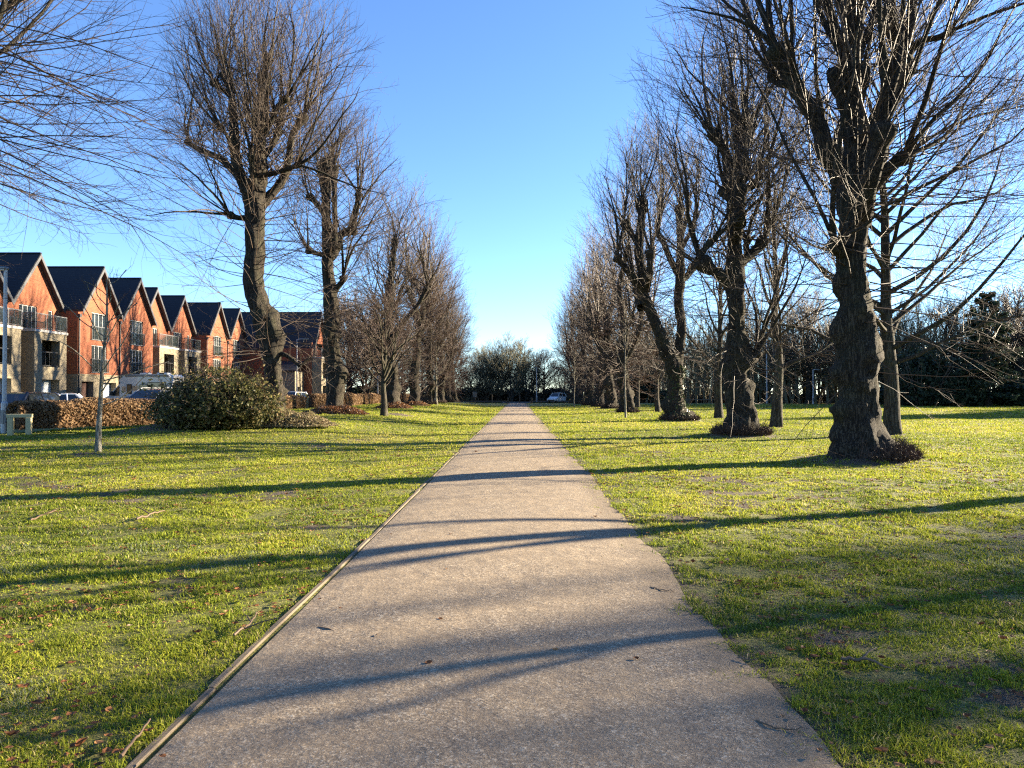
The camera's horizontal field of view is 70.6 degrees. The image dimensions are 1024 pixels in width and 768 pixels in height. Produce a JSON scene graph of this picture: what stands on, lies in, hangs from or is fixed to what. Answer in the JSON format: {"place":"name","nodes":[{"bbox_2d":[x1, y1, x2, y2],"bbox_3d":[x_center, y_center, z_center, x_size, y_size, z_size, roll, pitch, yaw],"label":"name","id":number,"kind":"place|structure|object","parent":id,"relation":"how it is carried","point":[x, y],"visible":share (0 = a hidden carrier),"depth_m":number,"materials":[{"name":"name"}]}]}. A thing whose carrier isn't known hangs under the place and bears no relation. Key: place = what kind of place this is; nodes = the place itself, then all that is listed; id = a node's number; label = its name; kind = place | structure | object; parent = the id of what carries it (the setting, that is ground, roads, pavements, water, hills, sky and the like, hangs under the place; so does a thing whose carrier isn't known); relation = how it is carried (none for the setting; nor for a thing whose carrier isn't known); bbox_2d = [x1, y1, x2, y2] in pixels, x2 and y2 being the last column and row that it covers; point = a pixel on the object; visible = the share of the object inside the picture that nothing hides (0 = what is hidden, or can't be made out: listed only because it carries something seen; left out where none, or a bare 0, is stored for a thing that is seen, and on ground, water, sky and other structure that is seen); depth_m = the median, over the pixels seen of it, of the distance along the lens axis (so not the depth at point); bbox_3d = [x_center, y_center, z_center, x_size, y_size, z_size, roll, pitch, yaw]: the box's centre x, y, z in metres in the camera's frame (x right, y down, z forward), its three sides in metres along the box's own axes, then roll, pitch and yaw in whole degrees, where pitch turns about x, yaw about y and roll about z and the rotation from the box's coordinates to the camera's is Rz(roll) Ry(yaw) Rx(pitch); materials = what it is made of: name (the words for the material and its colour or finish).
{"place":"outdoors","nodes":[
{"label":"outdoors","id":0,"kind":"place"},
{"bbox_2d":[143,403,841,767],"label":"path","id":1,"kind":"structure","parent":0,"point":[521,571],"depth_m":4.14,"materials":[{"name":"asphalt"}]},
{"bbox_2d":[0,402,1023,767],"bbox_3d":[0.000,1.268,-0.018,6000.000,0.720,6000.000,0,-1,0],"label":"ground","id":2,"kind":"structure","parent":0,"point":[1008,698],"depth_m":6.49,"materials":[{"name":"plant"}]},
{"bbox_2d":[0,266,8,432],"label":"street lamp","id":3,"kind":"object","parent":2,"relation":"on","point":[3,418],"visible":0.87,"depth_m":26.61,"materials":[{"name":"grey metal"}]},
{"bbox_2d":[0,272,22,392],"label":"brick house","id":4,"kind":"structure","parent":2,"relation":"on","point":[14,358],"depth_m":46.08,"materials":[{"name":"brick"}]},
{"bbox_2d":[6,414,32,435],"bbox_3d":[-17.321,1.480,25.445,0.783,0.850,0.170,0,-1,-20],"label":"knee rail","id":5,"kind":"object","parent":2,"relation":"on","point":[10,424],"visible":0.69,"depth_m":25.40,"materials":[{"name":"wood"}]},
{"bbox_2d":[0,252,67,393],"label":"brick house","id":6,"kind":"structure","parent":2,"relation":"on","point":[43,362],"depth_m":49.61,"materials":[{"name":"brick"}]},
{"bbox_2d":[19,304,35,328],"bbox_3d":[-33.000,-4.529,49.183,0.060,1.646,1.796,0,-1,0],"label":"window","id":7,"kind":"structure","parent":6,"relation":"in","point":[25,308],"depth_m":49.24,"materials":[{"name":"glass"}]},
{"bbox_2d":[42,380,50,392],"bbox_3d":[-32.241,0.822,49.552,0.050,2.260,1.940,0,-1,0],"label":"window","id":8,"kind":"structure","parent":6,"relation":"in","point":[46,384],"depth_m":50.06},
{"bbox_2d":[6,397,160,429],"bbox_3d":[-16.314,1.123,29.303,1.717,1.243,7.320,0,-1,30],"label":"beech hedge","id":9,"kind":"object","parent":2,"relation":"on","point":[72,413],"visible":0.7,"depth_m":27.98,"materials":[{"name":"brown plant"}]},
{"bbox_2d":[47,266,123,397],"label":"brick house","id":10,"kind":"structure","parent":2,"relation":"on","point":[83,340],"depth_m":54.45,"materials":[{"name":"red brick"}]},
{"bbox_2d":[92,312,104,340],"bbox_3d":[-32.111,-4.337,55.324,0.980,2.500,2.600,0,-1,0],"label":"window","id":11,"kind":"structure","parent":10,"relation":"in","point":[99,321],"depth_m":55.31,"materials":[{"name":"glass"}]},
{"bbox_2d":[91,345,105,372],"bbox_3d":[-31.651,-1.877,55.286,0.060,2.096,1.996,0,-1,0],"label":"window","id":12,"kind":"structure","parent":10,"relation":"in","point":[96,351],"depth_m":55.10,"materials":[{"name":"glass"}]},
{"bbox_2d":[37,258,168,451],"bbox_3d":[-10.199,-0.735,18.343,2.476,5.168,2.468,0,-1,0],"label":"bare tree","id":13,"kind":"object","parent":2,"relation":"on","point":[98,441],"visible":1,"depth_m":18.24,"materials":[{"name":"brown plant"}]},
{"bbox_2d":[0,0,239,310],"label":"lime tree","id":14,"kind":"object","parent":2,"relation":"on","point":[6,6],"visible":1,"depth_m":13.80,"materials":[{"name":"brown plant"}]},
{"bbox_2d":[109,277,156,384],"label":"brick house","id":15,"kind":"structure","parent":2,"relation":"on","point":[140,336],"depth_m":60.56,"materials":[{"name":"red brick"}]},
{"bbox_2d":[130,320,141,345],"bbox_3d":[-31.608,-4.261,60.720,0.060,2.096,1.996,0,-1,0],"label":"window","id":16,"kind":"structure","parent":15,"relation":"in","point":[136,338],"depth_m":60.88,"materials":[{"name":"glass"}]},
{"bbox_2d":[130,350,141,374],"bbox_3d":[-31.608,-1.801,60.685,0.060,2.096,1.996,0,-1,0],"label":"window","id":17,"kind":"structure","parent":15,"relation":"in","point":[136,355],"depth_m":60.88,"materials":[{"name":"glass"}]},
{"bbox_2d":[118,718,150,758],"bbox_3d":[-1.643,1.546,3.165,0.018,0.021,0.343,0,-1,-7],"label":"fallen twig","id":18,"kind":"object","parent":2,"relation":"on","point":[126,748],"visible":1,"depth_m":3.10,"materials":[{"name":"wood"}]},
{"bbox_2d":[116,387,171,406],"bbox_3d":[-19.514,1.005,39.468,2.140,1.627,4.764,0,-1,10],"label":"parked car","id":19,"kind":"object","parent":2,"relation":"on","point":[136,394],"visible":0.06,"depth_m":38.84,"materials":[{"name":"grey paint"}]},
{"bbox_2d":[145,287,178,373],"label":"brick house","id":20,"kind":"structure","parent":2,"relation":"on","point":[161,335],"depth_m":66.85,"materials":[{"name":"brick"}]},
{"bbox_2d":[161,295,200,377],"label":"brick house","id":21,"kind":"structure","parent":2,"relation":"on","point":[176,307],"depth_m":71.36,"materials":[{"name":"brick"}]},
{"bbox_2d":[173,332,180,348],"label":"window","id":22,"kind":"structure","parent":21,"relation":"in","point":[174,333],"depth_m":70.98,"materials":[{"name":"glass"}]},
{"bbox_2d":[187,302,230,381],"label":"brick house","id":23,"kind":"structure","parent":2,"relation":"on","point":[200,316],"depth_m":76.29,"materials":[{"name":"red brick"}]},
{"bbox_2d":[213,336,220,355],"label":"window","id":24,"kind":"structure","parent":23,"relation":"in","point":[216,342],"depth_m":76.99,"materials":[{"name":"glass"}]},
{"bbox_2d":[120,353,306,430],"bbox_3d":[-10.681,0.349,26.431,5.735,3.005,5.818,0,-1,0],"label":"evergreen bush","id":25,"kind":"object","parent":2,"relation":"on","point":[229,401],"visible":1,"depth_m":25.47,"materials":[{"name":"green plant"}]},
{"bbox_2d":[223,308,247,380],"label":"brick house","id":26,"kind":"structure","parent":2,"relation":"on","point":[233,313],"depth_m":82.21,"materials":[{"name":"red brick"}]},
{"bbox_2d":[233,612,281,635],"bbox_3d":[-1.730,1.543,4.726,0.307,0.072,0.386,1,-1,-42],"label":"fallen twig","id":27,"kind":"object","parent":2,"relation":"on","point":[240,629],"visible":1,"depth_m":4.64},
{"bbox_2d":[115,0,407,407],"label":"lime tree","id":28,"kind":"object","parent":2,"relation":"on","point":[261,120],"visible":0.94,"depth_m":29.42,"materials":[{"name":"brown plant"}]},
{"bbox_2d":[241,312,327,397],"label":"brick house","id":29,"kind":"structure","parent":2,"relation":"on","point":[319,383],"depth_m":84.36,"materials":[{"name":"brick"}]},
{"bbox_2d":[246,407,337,427],"bbox_3d":[-8.893,1.212,27.664,4.444,0.848,2.950,0,-1,0],"label":"bramble patch","id":30,"kind":"object","parent":2,"relation":"on","point":[302,419],"visible":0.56,"depth_m":26.93,"materials":[{"name":"brown plant"}]},
{"bbox_2d":[285,395,305,408],"bbox_3d":[-16.857,1.338,55.295,1.624,1.251,6.560,0,-1,-3],"label":"beech hedge","id":31,"kind":"object","parent":2,"relation":"on","point":[301,404],"visible":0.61,"depth_m":55.28,"materials":[{"name":"brown plant"}]},
{"bbox_2d":[125,416,494,767],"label":"timber edging","id":32,"kind":"object","parent":2,"relation":"on","point":[143,755],"visible":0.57,"depth_m":4.28,"materials":[{"name":"wood"}]},
{"bbox_2d":[305,393,348,407],"bbox_3d":[-16.392,1.432,64.116,1.558,1.316,8.755,0,-1,6],"label":"beech hedge","id":33,"kind":"object","parent":2,"relation":"on","point":[316,399],"visible":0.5,"depth_m":60.77,"materials":[{"name":"brown plant"}]},
{"bbox_2d":[301,405,369,414],"bbox_3d":[-9.598,1.341,38.964,3.852,0.659,2.287,0,-1,0],"label":"bramble patch","id":34,"kind":"object","parent":2,"relation":"on","point":[340,408],"visible":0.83,"depth_m":38.46,"materials":[{"name":"brown plant"}]},
{"bbox_2d":[265,87,413,412],"bbox_3d":[-9.579,-7.311,39.769,8.860,18.326,8.455,0,-1,0],"label":"lime tree","id":35,"kind":"object","parent":2,"relation":"on","point":[336,380],"visible":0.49,"depth_m":39.40,"materials":[{"name":"brown plant"}]},
{"bbox_2d":[315,300,377,389],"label":"bare tree","id":36,"kind":"object","parent":2,"relation":"on","point":[349,349],"visible":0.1,"depth_m":104.03,"materials":[{"name":"brown plant"}]},
{"bbox_2d":[320,287,380,392],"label":"bare tree","id":37,"kind":"object","parent":2,"relation":"on","point":[350,387],"visible":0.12,"depth_m":107.81,"materials":[{"name":"brown plant"}]},
{"bbox_2d":[344,392,380,405],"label":"beech hedge","id":38,"kind":"object","parent":2,"relation":"on","point":[363,398],"visible":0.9,"depth_m":76.70,"materials":[{"name":"brown plant"}]},
{"bbox_2d":[320,287,410,393],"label":"bare tree","id":39,"kind":"object","parent":2,"relation":"on","point":[362,381],"visible":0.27,"depth_m":97.27,"materials":[{"name":"brown plant"}]},
{"bbox_2d":[342,303,425,393],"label":"bare tree","id":40,"kind":"object","parent":2,"relation":"on","point":[406,385],"visible":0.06,"depth_m":117.35,"materials":[{"name":"brown plant"}]},
{"bbox_2d":[340,282,435,415],"bbox_3d":[-6.921,-2.021,41.072,5.552,7.925,6.328,0,-1,0],"label":"bare tree","id":41,"kind":"object","parent":2,"relation":"on","point":[384,359],"visible":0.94,"depth_m":40.67,"materials":[{"name":"brown plant"}]},
{"bbox_2d":[373,401,413,408],"bbox_3d":[-9.338,1.629,57.048,3.233,0.663,2.260,0,-1,0],"label":"bramble patch","id":42,"kind":"object","parent":2,"relation":"on","point":[399,405],"visible":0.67,"depth_m":56.60,"materials":[{"name":"brown plant"}]},
{"bbox_2d":[337,167,460,407],"bbox_3d":[-9.104,-7.676,57.612,11.156,19.770,10.551,0,-1,-17],"label":"lime tree","id":43,"kind":"object","parent":2,"relation":"on","point":[393,389],"visible":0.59,"depth_m":56.95,"materials":[{"name":"brown plant"}]},
{"bbox_2d":[373,329,426,392],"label":"bare tree","id":44,"kind":"object","parent":2,"relation":"on","point":[406,371],"visible":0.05,"depth_m":134.33,"materials":[{"name":"brown plant"}]},
{"bbox_2d":[368,202,463,405],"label":"lime tree","id":45,"kind":"object","parent":2,"relation":"on","point":[415,390],"visible":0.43,"depth_m":68.60,"materials":[{"name":"brown plant"}]},
{"bbox_2d":[395,237,474,404],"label":"lime tree","id":46,"kind":"object","parent":2,"relation":"on","point":[429,397],"visible":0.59,"depth_m":79.70,"materials":[{"name":"brown plant"}]},
{"bbox_2d":[406,260,475,402],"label":"lime tree","id":47,"kind":"object","parent":2,"relation":"on","point":[440,393],"visible":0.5,"depth_m":91.68,"materials":[{"name":"brown plant"}]},
{"bbox_2d":[420,333,465,404],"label":"bare tree","id":48,"kind":"object","parent":2,"relation":"on","point":[436,400],"visible":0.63,"depth_m":79.88,"materials":[{"name":"brown plant"}]},
{"bbox_2d":[420,278,477,401],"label":"lime tree","id":49,"kind":"object","parent":2,"relation":"on","point":[448,397],"visible":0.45,"depth_m":102.77,"materials":[{"name":"brown plant"}]},
{"bbox_2d":[419,347,478,389],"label":"bare tree","id":50,"kind":"object","parent":2,"relation":"on","point":[467,366],"visible":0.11,"depth_m":144.47,"materials":[{"name":"brown plant"}]},
{"bbox_2d":[439,292,480,401],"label":"lime tree","id":51,"kind":"object","parent":2,"relation":"on","point":[455,398],"visible":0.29,"depth_m":113.77,"materials":[{"name":"brown plant"}]},
{"bbox_2d":[456,387,479,399],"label":"evergreen shrub","id":52,"kind":"object","parent":2,"relation":"on","point":[460,394],"visible":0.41,"depth_m":141.86,"materials":[{"name":"green plant"}]},
{"bbox_2d":[455,344,496,389],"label":"bare tree","id":53,"kind":"object","parent":2,"relation":"on","point":[479,352],"visible":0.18,"depth_m":146.20,"materials":[{"name":"brown plant"}]},
{"bbox_2d":[458,345,514,400],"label":"bare tree","id":54,"kind":"object","parent":2,"relation":"on","point":[486,371],"visible":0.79,"depth_m":139.24,"materials":[{"name":"brown plant"}]},
{"bbox_2d":[468,338,525,400],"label":"bare tree","id":55,"kind":"object","parent":2,"relation":"on","point":[497,377],"visible":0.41,"depth_m":140.60,"materials":[{"name":"brown plant"}]},
{"bbox_2d":[482,388,517,400],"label":"evergreen shrub","id":56,"kind":"object","parent":2,"relation":"on","point":[503,397],"visible":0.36,"depth_m":141.54,"materials":[{"name":"green plant"}]},
{"bbox_2d":[345,360,661,398],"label":"woodland","id":57,"kind":"object","parent":2,"relation":"on","point":[556,384],"visible":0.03,"depth_m":150.16,"materials":[{"name":"plant"}]},
{"bbox_2d":[0,414,1023,767],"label":"leaf litter","id":58,"kind":"object","parent":2,"relation":"on","point":[76,744],"visible":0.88,"depth_m":5.35,"materials":[{"name":"plant"}]},
{"bbox_2d":[484,331,541,401],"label":"bare tree","id":59,"kind":"object","parent":2,"relation":"on","point":[509,366],"visible":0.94,"depth_m":137.67,"materials":[{"name":"brown plant"}]},
{"bbox_2d":[502,389,537,400],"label":"evergreen shrub","id":60,"kind":"object","parent":2,"relation":"on","point":[526,398],"visible":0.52,"depth_m":141.20,"materials":[{"name":"green plant"}]},
{"bbox_2d":[505,343,551,395],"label":"bare tree","id":61,"kind":"object","parent":2,"relation":"on","point":[539,375],"visible":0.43,"depth_m":141.70,"materials":[{"name":"brown plant"}]},
{"bbox_2d":[507,347,555,393],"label":"bare tree","id":62,"kind":"object","parent":2,"relation":"on","point":[543,360],"visible":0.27,"depth_m":147.64,"materials":[{"name":"brown plant"}]},
{"bbox_2d":[527,347,565,391],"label":"bare tree","id":63,"kind":"object","parent":2,"relation":"on","point":[549,372],"visible":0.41,"depth_m":149.27,"materials":[{"name":"brown plant"}]},
{"bbox_2d":[541,387,570,400],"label":"evergreen shrub","id":64,"kind":"object","parent":2,"relation":"on","point":[547,393],"visible":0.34,"depth_m":143.28,"materials":[{"name":"green plant"}]},
{"bbox_2d":[542,297,586,402],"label":"lime tree","id":65,"kind":"object","parent":2,"relation":"on","point":[559,375],"visible":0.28,"depth_m":113.89,"materials":[{"name":"brown plant"}]},
{"bbox_2d":[549,351,595,399],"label":"bare tree","id":66,"kind":"object","parent":2,"relation":"on","point":[566,370],"visible":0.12,"depth_m":144.40,"materials":[{"name":"brown plant"}]},
{"bbox_2d":[550,267,612,403],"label":"lime tree","id":67,"kind":"object","parent":2,"relation":"on","point":[578,399],"visible":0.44,"depth_m":102.77,"materials":[{"name":"brown plant"}]},
{"bbox_2d":[548,256,616,404],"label":"lime tree","id":68,"kind":"object","parent":2,"relation":"on","point":[589,400],"visible":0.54,"depth_m":90.63,"materials":[{"name":"brown plant"}]},
{"bbox_2d":[555,233,636,406],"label":"lime tree","id":69,"kind":"object","parent":2,"relation":"on","point":[598,398],"visible":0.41,"depth_m":79.29,"materials":[{"name":"brown plant"}]},
{"bbox_2d":[561,203,665,407],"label":"lime tree","id":70,"kind":"object","parent":2,"relation":"on","point":[609,401],"visible":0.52,"depth_m":69.05,"materials":[{"name":"brown plant"}]},
{"bbox_2d":[613,301,640,417],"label":"bare tree","id":71,"kind":"object","parent":2,"relation":"on","point":[625,411],"visible":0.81,"depth_m":45.97,"materials":[{"name":"brown plant"}]},
{"bbox_2d":[568,165,687,412],"bbox_3d":[9.294,-7.873,58.011,10.180,20.833,10.506,0,-1,-22],"label":"lime tree","id":72,"kind":"object","parent":2,"relation":"on","point":[630,404],"visible":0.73,"depth_m":57.59,"materials":[{"name":"brown plant"}]},
{"bbox_2d":[615,322,666,407],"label":"bare tree","id":73,"kind":"object","parent":2,"relation":"on","point":[637,403],"visible":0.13,"depth_m":74.36,"materials":[{"name":"brown plant"}]},
{"bbox_2d":[617,374,666,402],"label":"evergreen shrub","id":74,"kind":"object","parent":2,"relation":"on","point":[649,389],"visible":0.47,"depth_m":116.63,"materials":[{"name":"green plant"}]},
{"bbox_2d":[620,299,685,411],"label":"bare tree","id":75,"kind":"object","parent":2,"relation":"on","point":[657,403],"visible":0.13,"depth_m":61.98,"materials":[{"name":"brown plant"}]},
{"bbox_2d":[578,107,728,420],"bbox_3d":[8.351,-6.914,41.723,9.462,18.988,9.869,0,-1,0],"label":"lime tree","id":76,"kind":"object","parent":2,"relation":"on","point":[640,277],"visible":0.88,"depth_m":41.34,"materials":[{"name":"brown plant"}]},
{"bbox_2d":[661,218,772,417],"bbox_3d":[12.444,-4.311,43.889,7.024,13.110,8.658,0,-1,0],"label":"bare tree","id":77,"kind":"object","parent":2,"relation":"on","point":[718,409],"visible":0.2,"depth_m":44.77,"materials":[{"name":"brown plant"}]},
{"bbox_2d":[621,0,870,436],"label":"lime tree","id":78,"kind":"object","parent":2,"relation":"on","point":[728,191],"visible":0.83,"depth_m":26.91,"materials":[{"name":"brown plant"}]},
{"bbox_2d":[747,320,800,402],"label":"bare tree","id":79,"kind":"object","parent":2,"relation":"on","point":[764,382],"visible":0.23,"depth_m":109.94,"materials":[{"name":"brown plant"}]},
{"bbox_2d":[718,146,835,426],"bbox_3d":[13.557,-4.662,33.605,7.682,13.644,6.008,0,-1,0],"label":"bare tree","id":80,"kind":"object","parent":2,"relation":"on","point":[776,417],"visible":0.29,"depth_m":33.42,"materials":[{"name":"brown plant"}]},
{"bbox_2d":[604,391,993,403],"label":"undergrowth","id":81,"kind":"object","parent":2,"relation":"on","point":[802,400],"visible":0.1,"depth_m":112.44,"materials":[{"name":"brown plant"}]},
{"bbox_2d":[763,290,836,403],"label":"bare tree","id":82,"kind":"object","parent":2,"relation":"on","point":[808,398],"visible":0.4,"depth_m":107.14,"materials":[{"name":"brown plant"}]},
{"bbox_2d":[595,276,1023,403],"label":"woodland","id":83,"kind":"object","parent":2,"relation":"on","point":[830,387],"visible":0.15,"depth_m":111.57,"materials":[{"name":"plant"}]},
{"bbox_2d":[612,0,1023,462],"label":"lime tree","id":84,"kind":"object","parent":2,"relation":"on","point":[857,170],"visible":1,"depth_m":16.74,"materials":[{"name":"brown plant"}]},
{"bbox_2d":[841,647,889,668],"bbox_3d":[1.978,1.538,4.050,0.234,0.059,0.216,0,-1,0],"label":"fallen twig","id":85,"kind":"object","parent":2,"relation":"on","point":[863,657],"visible":1,"depth_m":4.08,"materials":[{"name":"wood"}]},
{"bbox_2d":[710,0,1023,434],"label":"bare tree","id":86,"kind":"object","parent":2,"relation":"on","point":[891,414],"visible":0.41,"depth_m":27.11,"materials":[{"name":"brown plant"}]},
{"bbox_2d":[875,312,915,404],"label":"bare tree","id":87,"kind":"object","parent":2,"relation":"on","point":[882,374],"visible":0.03,"depth_m":97.79,"materials":[{"name":"brown plant"}]},
{"bbox_2d":[879,383,920,404],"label":"evergreen shrub","id":88,"kind":"object","parent":2,"relation":"on","point":[881,395],"visible":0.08,"depth_m":89.10,"materials":[{"name":"green plant"}]},
{"bbox_2d":[877,298,967,403],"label":"bare tree","id":89,"kind":"object","parent":2,"relation":"on","point":[903,326],"visible":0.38,"depth_m":93.79,"materials":[{"name":"brown plant"}]},
{"bbox_2d":[881,344,968,405],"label":"evergreen shrub","id":90,"kind":"object","parent":2,"relation":"on","point":[927,364],"visible":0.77,"depth_m":83.42,"materials":[{"name":"green plant"}]},
{"bbox_2d":[902,297,991,370],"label":"bare tree","id":91,"kind":"object","parent":2,"relation":"on","point":[946,324],"visible":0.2,"depth_m":96.52,"materials":[{"name":"brown plant"}]},
{"bbox_2d":[928,371,991,405],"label":"evergreen shrub","id":92,"kind":"object","parent":2,"relation":"on","point":[971,396],"visible":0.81,"depth_m":80.84,"materials":[{"name":"green plant"}]},
{"bbox_2d":[941,291,1023,405],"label":"cedar tree","id":93,"kind":"object","parent":2,"relation":"on","point":[971,352],"visible":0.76,"depth_m":80.99,"materials":[{"name":"green plant"}]},
{"bbox_2d":[958,279,1023,377],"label":"bare tree","id":94,"kind":"object","parent":2,"relation":"on","point":[1014,340],"visible":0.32,"depth_m":90.96,"materials":[{"name":"brown plant"}]},
{"bbox_2d":[992,378,1023,405],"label":"evergreen shrub","id":95,"kind":"object","parent":2,"relation":"on","point":[1019,401],"visible":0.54,"depth_m":81.97,"materials":[{"name":"green plant"}]},
{"bbox_2d":[0,0,1023,394],"label":"sky","id":96,"kind":"structure","parent":0,"point":[501,106],"materials":[{"name":"blue"}]},
{"bbox_2d":[460,401,618,401],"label":"road","id":97,"kind":"structure","parent":0,"point":[515,401],"depth_m":138.49,"materials":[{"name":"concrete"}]},
{"bbox_2d":[547,393,566,402],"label":"parked car","id":98,"kind":"object","parent":97,"relation":"on","point":[558,396],"visible":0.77,"depth_m":129.14,"materials":[{"name":"white paint"}]},
{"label":"estate road","id":99,"kind":"structure","parent":0,"visible":0},
{"bbox_2d":[0,392,59,418],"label":"parked car","id":100,"kind":"object","parent":99,"relation":"on","point":[23,396],"visible":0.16,"depth_m":35.00,"materials":[{"name":"black paint"}]},
{"bbox_2d":[58,393,82,400],"bbox_3d":[-22.705,1.180,38.111,2.649,1.420,2.140,0,-1,-25],"label":"parked car","id":101,"kind":"object","parent":99,"relation":"on","point":[66,396],"visible":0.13,"depth_m":37.29,"materials":[{"name":"silver metal"}]},
{"bbox_2d":[105,373,183,398],"bbox_3d":[-27.094,0.610,52.964,5.270,2.860,2.520,0,-1,0],"label":"motorhome","id":102,"kind":"object","parent":99,"relation":"on","point":[128,383],"visible":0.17,"depth_m":51.85,"materials":[{"name":"white paint"}]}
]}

